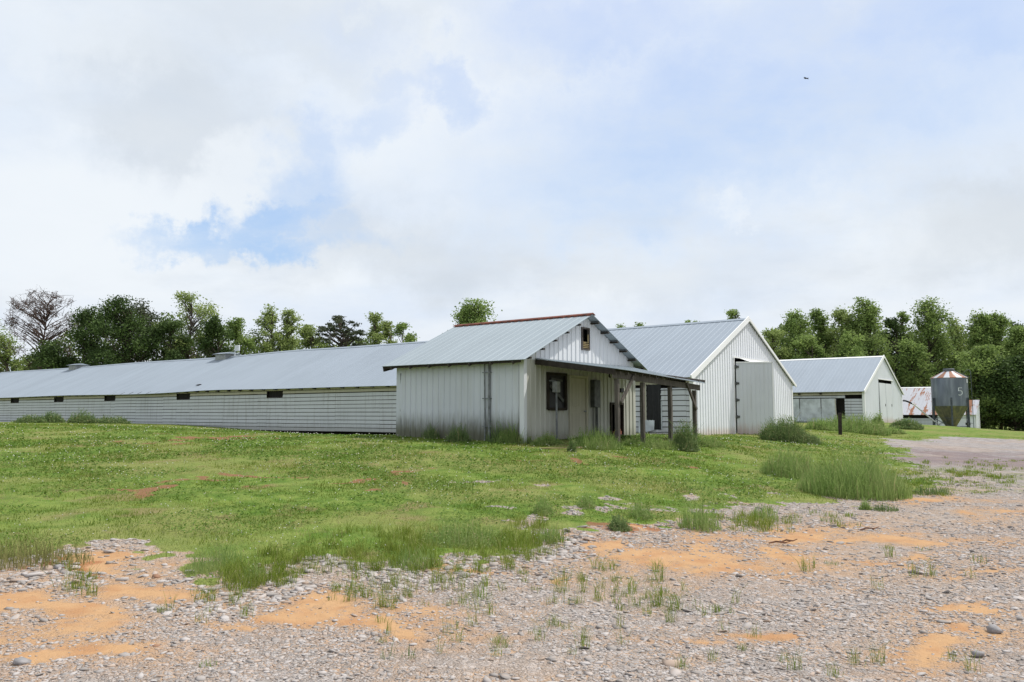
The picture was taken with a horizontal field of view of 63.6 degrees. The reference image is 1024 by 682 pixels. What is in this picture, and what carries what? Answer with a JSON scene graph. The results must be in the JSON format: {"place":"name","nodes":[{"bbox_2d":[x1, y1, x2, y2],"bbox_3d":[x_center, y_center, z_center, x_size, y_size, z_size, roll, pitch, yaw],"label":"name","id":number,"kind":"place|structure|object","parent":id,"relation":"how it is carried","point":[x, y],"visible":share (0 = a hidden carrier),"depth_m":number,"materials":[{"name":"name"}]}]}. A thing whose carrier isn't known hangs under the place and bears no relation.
{"place":"outdoors","nodes":[
{"label":"outdoors","id":0,"kind":"place"},
{"bbox_2d":[0,422,1023,681],"bbox_3d":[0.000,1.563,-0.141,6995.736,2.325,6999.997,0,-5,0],"label":"ground","id":1,"kind":"structure","parent":0,"point":[954,444],"depth_m":8.71,"materials":[{"name":"soil"}]},
{"bbox_2d":[0,319,23,362],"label":"loose tree","id":2,"kind":"object","parent":1,"relation":"on","point":[12,338],"visible":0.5,"depth_m":112.77,"materials":[{"name":"green plant"}]},
{"bbox_2d":[0,331,38,371],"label":"tree","id":3,"kind":"object","parent":1,"relation":"on","point":[5,357],"visible":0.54,"depth_m":111.77,"materials":[{"name":"green plant"}]},
{"bbox_2d":[12,657,31,664],"bbox_3d":[-3.150,2.064,5.312,0.109,0.066,0.091,3,-6,-29],"label":"rock","id":4,"kind":"object","parent":1,"relation":"on","point":[20,660],"visible":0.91,"depth_m":5.29,"materials":[{"name":"stone"}]},
{"bbox_2d":[11,414,48,422],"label":"weed clump","id":5,"kind":"object","parent":1,"relation":"on","point":[29,419],"visible":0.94,"depth_m":55.26,"materials":[{"name":"green plant"}]},
{"bbox_2d":[1,287,80,369],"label":"dead tree","id":6,"kind":"object","parent":1,"relation":"on","point":[43,319],"visible":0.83,"depth_m":107.29,"materials":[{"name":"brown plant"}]},
{"bbox_2d":[0,527,94,571],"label":"grass clump","id":7,"kind":"object","parent":1,"relation":"on","point":[7,556],"visible":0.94,"depth_m":8.38,"materials":[{"name":"green plant"}]},
{"bbox_2d":[23,340,79,398],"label":"oak","id":8,"kind":"object","parent":1,"relation":"on","point":[49,355],"visible":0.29,"depth_m":103.02,"materials":[{"name":"green plant"}]},
{"bbox_2d":[41,410,65,422],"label":"weed clump","id":9,"kind":"object","parent":1,"relation":"on","point":[49,416],"visible":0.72,"depth_m":57.39,"materials":[{"name":"green plant"}]},
{"bbox_2d":[54,564,63,568],"bbox_3d":[-4.485,2.232,8.164,0.099,0.050,0.075,-2,-5,22],"label":"rock","id":10,"kind":"object","parent":1,"relation":"on","point":[56,566],"visible":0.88,"depth_m":8.14,"materials":[{"name":"stone"}]},
{"bbox_2d":[65,408,98,423],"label":"weed clump","id":11,"kind":"object","parent":1,"relation":"on","point":[81,418],"visible":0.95,"depth_m":56.47,"materials":[{"name":"green plant"}]},
{"bbox_2d":[55,305,116,366],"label":"oak","id":12,"kind":"object","parent":1,"relation":"on","point":[83,339],"visible":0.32,"depth_m":105.56,"materials":[{"name":"green plant"}]},
{"bbox_2d":[94,414,131,423],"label":"weed clump","id":13,"kind":"object","parent":1,"relation":"on","point":[111,420],"visible":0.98,"depth_m":56.45,"materials":[{"name":"green plant"}]},
{"bbox_2d":[73,294,168,365],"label":"oak","id":14,"kind":"object","parent":1,"relation":"on","point":[116,309],"visible":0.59,"depth_m":103.08,"materials":[{"name":"green plant"}]},
{"bbox_2d":[100,298,167,364],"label":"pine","id":15,"kind":"object","parent":1,"relation":"on","point":[141,309],"visible":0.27,"depth_m":112.16,"materials":[{"name":"green plant"}]},
{"bbox_2d":[130,318,194,361],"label":"oak","id":16,"kind":"object","parent":1,"relation":"on","point":[172,332],"visible":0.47,"depth_m":105.74,"materials":[{"name":"green plant"}]},
{"bbox_2d":[0,311,371,372],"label":"woodland","id":17,"kind":"object","parent":1,"relation":"on","point":[164,317],"visible":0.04,"depth_m":116.26,"materials":[{"name":"green plant"}]},
{"bbox_2d":[153,290,222,358],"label":"loose tree","id":18,"kind":"object","parent":1,"relation":"on","point":[201,311],"visible":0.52,"depth_m":110.23,"materials":[{"name":"green plant"}]},
{"bbox_2d":[189,315,237,358],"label":"oak","id":19,"kind":"object","parent":1,"relation":"on","point":[213,327],"visible":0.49,"depth_m":104.67,"materials":[{"name":"green plant"}]},
{"bbox_2d":[183,533,245,578],"bbox_3d":[-2.956,2.101,8.165,0.591,0.354,0.951,0,-5,0],"label":"grass clump","id":20,"kind":"object","parent":1,"relation":"on","point":[221,553],"visible":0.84,"depth_m":8.09,"materials":[{"name":"green plant"}]},
{"bbox_2d":[219,317,258,354],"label":"maple","id":21,"kind":"object","parent":1,"relation":"on","point":[236,325],"visible":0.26,"depth_m":107.09,"materials":[{"name":"green plant"}]},
{"bbox_2d":[242,559,269,584],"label":"grass clump","id":22,"kind":"object","parent":1,"relation":"on","point":[262,570],"visible":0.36,"depth_m":7.59,"materials":[{"name":"green plant"}]},
{"bbox_2d":[247,302,288,353],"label":"poplar","id":23,"kind":"object","parent":1,"relation":"on","point":[269,319],"visible":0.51,"depth_m":110.03,"materials":[{"name":"green plant"}]},
{"bbox_2d":[274,307,303,351],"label":"poplar","id":24,"kind":"object","parent":1,"relation":"on","point":[288,326],"visible":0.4,"depth_m":111.27,"materials":[{"name":"green plant"}]},
{"bbox_2d":[281,324,339,350],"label":"maple","id":25,"kind":"object","parent":1,"relation":"on","point":[305,332],"visible":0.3,"depth_m":103.89,"materials":[{"name":"green plant"}]},
{"bbox_2d":[313,315,366,347],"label":"umbrella pine","id":26,"kind":"object","parent":1,"relation":"on","point":[339,322],"visible":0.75,"depth_m":105.76,"materials":[{"name":"green plant"}]},
{"bbox_2d":[357,311,387,345],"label":"maple","id":27,"kind":"object","parent":1,"relation":"on","point":[375,335],"visible":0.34,"depth_m":109.66,"materials":[{"name":"green plant"}]},
{"bbox_2d":[380,636,396,659],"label":"grass tuft","id":28,"kind":"object","parent":1,"relation":"on","point":[388,649],"visible":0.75,"depth_m":5.45,"materials":[{"name":"green plant"}]},
{"bbox_2d":[381,320,397,343],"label":"maple","id":29,"kind":"object","parent":1,"relation":"on","point":[388,327],"visible":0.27,"depth_m":112.06,"materials":[{"name":"green plant"}]},
{"bbox_2d":[0,316,796,434],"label":"long barn","id":30,"kind":"structure","parent":1,"relation":"on","point":[737,366],"depth_m":49.42,"materials":[{"name":"paint"}]},
{"bbox_2d":[735,362,774,434],"bbox_3d":[10.952,2.597,37.284,1.740,3.330,0.095,0,-5,0],"label":"door","id":31,"kind":"structure","parent":30,"relation":"in","point":[754,383],"depth_m":37.30,"materials":[{"name":"paint"}]},
{"bbox_2d":[390,322,419,342],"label":"maple","id":32,"kind":"object","parent":1,"relation":"on","point":[403,326],"visible":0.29,"depth_m":108.76,"materials":[{"name":"green plant"}]},
{"bbox_2d":[401,644,415,658],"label":"grass tuft","id":33,"kind":"object","parent":1,"relation":"on","point":[408,647],"visible":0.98,"depth_m":5.48,"materials":[{"name":"green plant"}]},
{"bbox_2d":[388,543,448,570],"bbox_3d":[-0.947,2.166,8.351,0.642,0.278,0.572,0,-5,0],"label":"grass clump","id":34,"kind":"object","parent":1,"relation":"on","point":[411,557],"visible":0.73,"depth_m":8.30,"materials":[{"name":"green plant"}]},
{"bbox_2d":[420,421,440,438],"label":"weed clump","id":35,"kind":"object","parent":1,"relation":"on","point":[431,434],"visible":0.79,"depth_m":24.75,"materials":[{"name":"green plant"}]},
{"bbox_2d":[445,421,471,442],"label":"weed clump","id":36,"kind":"object","parent":1,"relation":"on","point":[457,436],"visible":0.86,"depth_m":23.50,"materials":[{"name":"green plant"}]},
{"bbox_2d":[418,511,514,548],"bbox_3d":[-0.531,2.192,9.754,1.141,0.417,1.171,0,-5,0],"label":"grass clump","id":37,"kind":"object","parent":1,"relation":"on","point":[442,534],"visible":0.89,"depth_m":9.59,"materials":[{"name":"green plant"}]},
{"bbox_2d":[447,298,502,330],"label":"oak","id":38,"kind":"object","parent":1,"relation":"on","point":[468,313],"visible":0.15,"depth_m":100.10,"materials":[{"name":"green plant"}]},
{"bbox_2d":[0,423,952,581],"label":"clover","id":39,"kind":"object","parent":1,"relation":"on","point":[14,444],"depth_m":17.31,"materials":[{"name":"green plant"}]},
{"bbox_2d":[466,579,493,598],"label":"grass tuft","id":40,"kind":"object","parent":1,"relation":"on","point":[481,592],"visible":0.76,"depth_m":7.13,"materials":[{"name":"green plant"}]},
{"bbox_2d":[484,417,507,442],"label":"weed clump","id":41,"kind":"object","parent":1,"relation":"on","point":[491,439],"visible":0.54,"depth_m":23.37,"materials":[{"name":"green plant"}]},
{"bbox_2d":[0,422,1019,583],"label":"lawn grass","id":42,"kind":"structure","parent":1,"relation":"on","point":[67,425],"depth_m":16.96,"materials":[{"name":"green plant"}]},
{"bbox_2d":[0,468,1023,681],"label":"gravel stones","id":43,"kind":"object","parent":1,"relation":"on","point":[276,596],"visible":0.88,"depth_m":6.77,"materials":[{"name":"grey gravel"}]},
{"bbox_2d":[493,419,532,444],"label":"weed clump","id":44,"kind":"object","parent":1,"relation":"on","point":[509,437],"visible":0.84,"depth_m":23.06,"materials":[{"name":"green plant"}]},
{"bbox_2d":[41,455,1023,678],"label":"grass tufts","id":45,"kind":"object","parent":1,"relation":"on","point":[237,575],"visible":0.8,"depth_m":8.15,"materials":[{"name":"green plant"}]},
{"bbox_2d":[530,492,555,516],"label":"grass clump","id":46,"kind":"object","parent":1,"relation":"on","point":[544,506],"visible":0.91,"depth_m":11.72,"materials":[{"name":"green plant"}]},
{"bbox_2d":[382,313,705,444],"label":"shed","id":47,"kind":"structure","parent":1,"relation":"on","point":[561,376],"depth_m":24.99,"materials":[{"name":"paint"}]},
{"bbox_2d":[546,372,567,409],"bbox_3d":[1.332,1.494,24.424,0.120,1.110,1.020,-4,-6,37],"label":"window","id":48,"kind":"structure","parent":47,"relation":"in","point":[562,377],"depth_m":24.45,"materials":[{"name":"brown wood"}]},
{"bbox_2d":[571,378,586,437],"bbox_3d":[2.028,2.241,25.264,0.110,2.210,0.860,-4,-6,37],"label":"door","id":49,"kind":"structure","parent":47,"relation":"in","point":[578,410],"depth_m":25.28,"materials":[{"name":"beige paint"}]},
{"bbox_2d":[528,431,565,445],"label":"weed clump","id":50,"kind":"object","parent":1,"relation":"on","point":[550,440],"visible":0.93,"depth_m":22.45,"materials":[{"name":"green plant"}]},
{"bbox_2d":[534,519,563,544],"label":"grass clump","id":51,"kind":"object","parent":1,"relation":"on","point":[551,537],"visible":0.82,"depth_m":9.89,"materials":[{"name":"green plant"}]},
{"bbox_2d":[542,447,581,448],"bbox_3d":[1.253,2.740,21.189,1.105,0.050,0.080,0,-5,-5],"label":"plank","id":52,"kind":"object","parent":1,"relation":"on","point":[556,447],"visible":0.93,"depth_m":21.14,"materials":[{"name":"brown wood"}]},
{"bbox_2d":[566,435,578,451],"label":"weed clump","id":53,"kind":"object","parent":1,"relation":"on","point":[572,446],"visible":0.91,"depth_m":20.80,"materials":[{"name":"green plant"}]},
{"bbox_2d":[575,491,596,508],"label":"grass clump","id":54,"kind":"object","parent":1,"relation":"on","point":[588,502],"visible":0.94,"depth_m":12.63,"materials":[{"name":"green plant"}]},
{"bbox_2d":[571,425,625,449],"bbox_3d":[2.261,2.542,21.933,1.632,0.702,1.334,0,-5,0],"label":"weed clump","id":55,"kind":"object","parent":1,"relation":"on","point":[594,440],"visible":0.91,"depth_m":21.71,"materials":[{"name":"green plant"}]},
{"bbox_2d":[607,509,635,531],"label":"grass clump","id":56,"kind":"object","parent":1,"relation":"on","point":[622,525],"visible":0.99,"depth_m":10.86,"materials":[{"name":"green plant"}]},
{"bbox_2d":[634,321,645,326],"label":"poplar","id":57,"kind":"object","parent":1,"relation":"on","point":[638,324],"visible":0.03,"depth_m":118.78,"materials":[{"name":"green plant"}]},
{"bbox_2d":[628,495,653,520],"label":"grass clump","id":58,"kind":"object","parent":1,"relation":"on","point":[639,511],"visible":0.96,"depth_m":12.02,"materials":[{"name":"green plant"}]},
{"bbox_2d":[620,432,680,450],"bbox_3d":[3.921,2.800,23.247,1.778,0.558,1.298,-2,-6,25],"label":"weed clump","id":59,"kind":"object","parent":1,"relation":"on","point":[661,444],"visible":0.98,"depth_m":23.03,"materials":[{"name":"green plant"}]},
{"bbox_2d":[670,419,702,451],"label":"weed clump","id":60,"kind":"object","parent":1,"relation":"on","point":[686,441],"visible":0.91,"depth_m":23.20,"materials":[{"name":"green plant"}]},
{"bbox_2d":[673,494,721,532],"bbox_3d":[2.565,2.334,11.331,0.639,0.533,0.835,0,-5,0],"label":"grass clump","id":61,"kind":"object","parent":1,"relation":"on","point":[688,521],"visible":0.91,"depth_m":11.22,"materials":[{"name":"green plant"}]},
{"bbox_2d":[696,433,727,447],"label":"weed clump","id":62,"kind":"object","parent":1,"relation":"on","point":[707,442],"visible":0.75,"depth_m":24.67,"materials":[{"name":"green plant"}]},
{"bbox_2d":[726,309,739,318],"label":"maple","id":63,"kind":"object","parent":1,"relation":"on","point":[731,313],"visible":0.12,"depth_m":116.34,"materials":[{"name":"green plant"}]},
{"bbox_2d":[749,500,780,521],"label":"grass clump","id":64,"kind":"object","parent":1,"relation":"on","point":[765,515],"visible":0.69,"depth_m":12.51,"materials":[{"name":"green plant"}]},
{"bbox_2d":[760,328,794,359],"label":"maple","id":65,"kind":"object","parent":1,"relation":"on","point":[775,335],"visible":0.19,"depth_m":107.51,"materials":[{"name":"green plant"}]},
{"bbox_2d":[768,541,790,543],"bbox_3d":[3.295,2.472,10.159,0.274,0.047,0.044,-2,-5,19],"label":"stick","id":66,"kind":"object","parent":1,"relation":"on","point":[779,542],"visible":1,"depth_m":10.16,"materials":[{"name":"brown wood"}]},
{"bbox_2d":[758,412,810,443],"bbox_3d":[10.926,3.487,33.153,2.062,1.249,1.961,0,-5,0],"label":"clump","id":67,"kind":"object","parent":1,"relation":"on","point":[784,432],"visible":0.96,"depth_m":32.78,"materials":[{"name":"green plant"}]},
{"bbox_2d":[758,440,821,478],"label":"tall grass","id":68,"kind":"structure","parent":1,"relation":"on","point":[792,467],"depth_m":19.02,"materials":[{"name":"green plant"}]},
{"bbox_2d":[775,308,812,359],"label":"poplar","id":69,"kind":"object","parent":1,"relation":"on","point":[794,323],"visible":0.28,"depth_m":110.03,"materials":[{"name":"green plant"}]},
{"bbox_2d":[786,333,832,359],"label":"maple","id":70,"kind":"object","parent":1,"relation":"on","point":[805,345],"visible":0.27,"depth_m":104.30,"materials":[{"name":"green plant"}]},
{"bbox_2d":[801,432,823,444],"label":"clump","id":71,"kind":"object","parent":1,"relation":"on","point":[814,440],"visible":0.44,"depth_m":32.79,"materials":[{"name":"green plant"}]},
{"bbox_2d":[805,415,835,430],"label":"weed clump","id":72,"kind":"object","parent":1,"relation":"on","point":[816,425],"visible":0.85,"depth_m":51.41,"materials":[{"name":"green plant"}]},
{"bbox_2d":[806,307,835,355],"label":"poplar","id":73,"kind":"object","parent":1,"relation":"on","point":[819,321],"visible":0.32,"depth_m":112.08,"materials":[{"name":"green plant"}]},
{"bbox_2d":[816,305,861,357],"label":"poplar","id":74,"kind":"object","parent":1,"relation":"on","point":[842,317],"visible":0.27,"depth_m":110.13,"materials":[{"name":"green plant"}]},
{"bbox_2d":[838,413,841,434],"bbox_3d":[16.255,4.240,40.957,0.162,1.350,0.162,0,-5,0],"label":"fence post","id":75,"kind":"object","parent":1,"relation":"on","point":[839,423],"visible":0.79,"depth_m":40.91,"materials":[{"name":"brown wood"}]},
{"bbox_2d":[780,355,903,422],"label":"white barn","id":76,"kind":"structure","parent":1,"relation":"on","point":[848,386],"depth_m":65.04,"materials":[{"name":"paint"}]},
{"bbox_2d":[878,383,886,422],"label":"door","id":77,"kind":"structure","parent":76,"relation":"in","point":[882,395],"depth_m":66.03,"materials":[{"name":"paint"}]},
{"bbox_2d":[885,383,892,422],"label":"door","id":78,"kind":"structure","parent":76,"relation":"in","point":[888,391],"depth_m":67.60,"materials":[{"name":"paint"}]},
{"bbox_2d":[828,329,871,357],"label":"poplar","id":79,"kind":"object","parent":1,"relation":"on","point":[853,350],"visible":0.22,"depth_m":103.00,"materials":[{"name":"green plant"}]},
{"bbox_2d":[794,445,916,500],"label":"tall grass","id":80,"kind":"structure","parent":1,"relation":"on","point":[854,482],"depth_m":15.86,"materials":[{"name":"green plant"}]},
{"bbox_2d":[823,412,891,435],"bbox_3d":[21.947,5.304,53.206,5.013,1.556,3.705,0,-5,0],"label":"weed clump","id":81,"kind":"object","parent":1,"relation":"on","point":[852,425],"visible":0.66,"depth_m":52.36,"materials":[{"name":"green plant"}]},
{"bbox_2d":[834,296,897,368],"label":"poplar","id":82,"kind":"object","parent":1,"relation":"on","point":[866,320],"visible":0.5,"depth_m":107.68,"materials":[{"name":"green plant"}]},
{"bbox_2d":[871,502,898,511],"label":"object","id":83,"kind":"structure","parent":1,"relation":"on","point":[882,508],"depth_m":13.85,"materials":[{"name":"green plant"}]},
{"bbox_2d":[868,316,916,386],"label":"maple","id":84,"kind":"object","parent":1,"relation":"on","point":[892,323],"visible":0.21,"depth_m":111.98,"materials":[{"name":"green plant"}]},
{"bbox_2d":[766,317,1023,430],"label":"woodland","id":85,"kind":"object","parent":1,"relation":"on","point":[780,327],"visible":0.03,"depth_m":114.93,"materials":[{"name":"green plant"}]},
{"bbox_2d":[887,425,906,433],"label":"weed clump","id":86,"kind":"object","parent":1,"relation":"on","point":[896,431],"visible":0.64,"depth_m":54.09,"materials":[{"name":"green plant"}]},
{"bbox_2d":[894,311,912,370],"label":"poplar","id":87,"kind":"object","parent":1,"relation":"on","point":[904,319],"visible":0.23,"depth_m":114.33,"materials":[{"name":"green plant"}]},
{"bbox_2d":[889,418,924,429],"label":"weed clump","id":88,"kind":"object","parent":1,"relation":"on","point":[908,424],"visible":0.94,"depth_m":57.64,"materials":[{"name":"green plant"}]},
{"bbox_2d":[890,336,936,386],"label":"poplar","id":89,"kind":"object","parent":1,"relation":"on","point":[916,357],"visible":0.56,"depth_m":103.41,"materials":[{"name":"green plant"}]},
{"bbox_2d":[912,484,952,494],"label":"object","id":90,"kind":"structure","parent":1,"relation":"on","point":[922,490],"depth_m":16.33,"materials":[{"name":"green plant"}]},
{"bbox_2d":[906,295,966,386],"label":"poplar","id":91,"kind":"object","parent":1,"relation":"on","point":[931,318],"visible":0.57,"depth_m":107.59,"materials":[{"name":"green plant"}]},
{"bbox_2d":[901,387,979,427],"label":"rusty roof barn","id":92,"kind":"structure","parent":1,"relation":"on","point":[920,398],"depth_m":91.10,"materials":[{"name":"white metal"}]},
{"bbox_2d":[930,368,973,427],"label":"feed bin","id":93,"kind":"object","parent":1,"relation":"on","point":[950,396],"visible":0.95,"depth_m":72.81,"materials":[{"name":"metal"}]},
{"bbox_2d":[903,400,940,425],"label":"auger pipe","id":94,"kind":"object","parent":93,"relation":"attached to","point":[921,411],"visible":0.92,"depth_m":73.13,"materials":[{"name":"silver metal"}]},
{"bbox_2d":[945,317,968,371],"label":"poplar","id":95,"kind":"object","parent":1,"relation":"on","point":[956,326],"visible":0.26,"depth_m":115.98,"materials":[{"name":"green plant"}]},
{"bbox_2d":[926,344,1016,429],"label":"oak","id":96,"kind":"object","parent":1,"relation":"on","point":[983,353],"visible":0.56,"depth_m":96.55,"materials":[{"name":"green plant"}]},
{"bbox_2d":[970,650,984,656],"bbox_3d":[3.130,2.103,5.557,0.086,0.035,0.048,-1,-5,7],"label":"rock","id":97,"kind":"object","parent":1,"relation":"on","point":[980,653],"visible":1,"depth_m":5.54,"materials":[{"name":"stone"}]},
{"bbox_2d":[961,308,998,428],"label":"poplar","id":98,"kind":"object","parent":1,"relation":"on","point":[979,336],"visible":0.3,"depth_m":108.09,"materials":[{"name":"green plant"}]},
{"bbox_2d":[986,624,1002,633],"bbox_3d":[3.591,2.148,6.154,0.098,0.063,0.108,-1,-5,16],"label":"rock","id":99,"kind":"object","parent":1,"relation":"on","point":[993,628],"visible":1,"depth_m":6.13,"materials":[{"name":"stone"}]},
{"bbox_2d":[968,355,1023,430],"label":"oak","id":100,"kind":"object","parent":1,"relation":"on","point":[1010,380],"visible":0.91,"depth_m":94.41,"materials":[{"name":"green plant"}]},
{"bbox_2d":[975,310,1018,429],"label":"poplar","id":101,"kind":"object","parent":1,"relation":"on","point":[998,331],"visible":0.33,"depth_m":108.72,"materials":[{"name":"green plant"}]},
{"bbox_2d":[1001,325,1023,430],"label":"maple","id":102,"kind":"object","parent":1,"relation":"on","point":[1014,342],"visible":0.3,"depth_m":101.41,"materials":[{"name":"green plant"}]},
{"bbox_2d":[1008,321,1023,430],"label":"pine","id":103,"kind":"object","parent":1,"relation":"on","point":[1014,322],"visible":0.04,"depth_m":116.23,"materials":[{"name":"green plant"}]},
{"bbox_2d":[0,0,1023,373],"label":"sky","id":104,"kind":"structure","parent":0,"point":[628,162],"materials":[{"name":"white"}]},
{"bbox_2d":[858,497,871,509],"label":"tall grass","id":105,"kind":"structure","parent":0,"point":[864,507],"depth_m":13.96,"materials":[{"name":"green plant"}]},
{"bbox_2d":[872,410,884,426],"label":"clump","id":106,"kind":"object","parent":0,"point":[879,418],"visible":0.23,"depth_m":58.77,"materials":[{"name":"green plant"}]}
]}

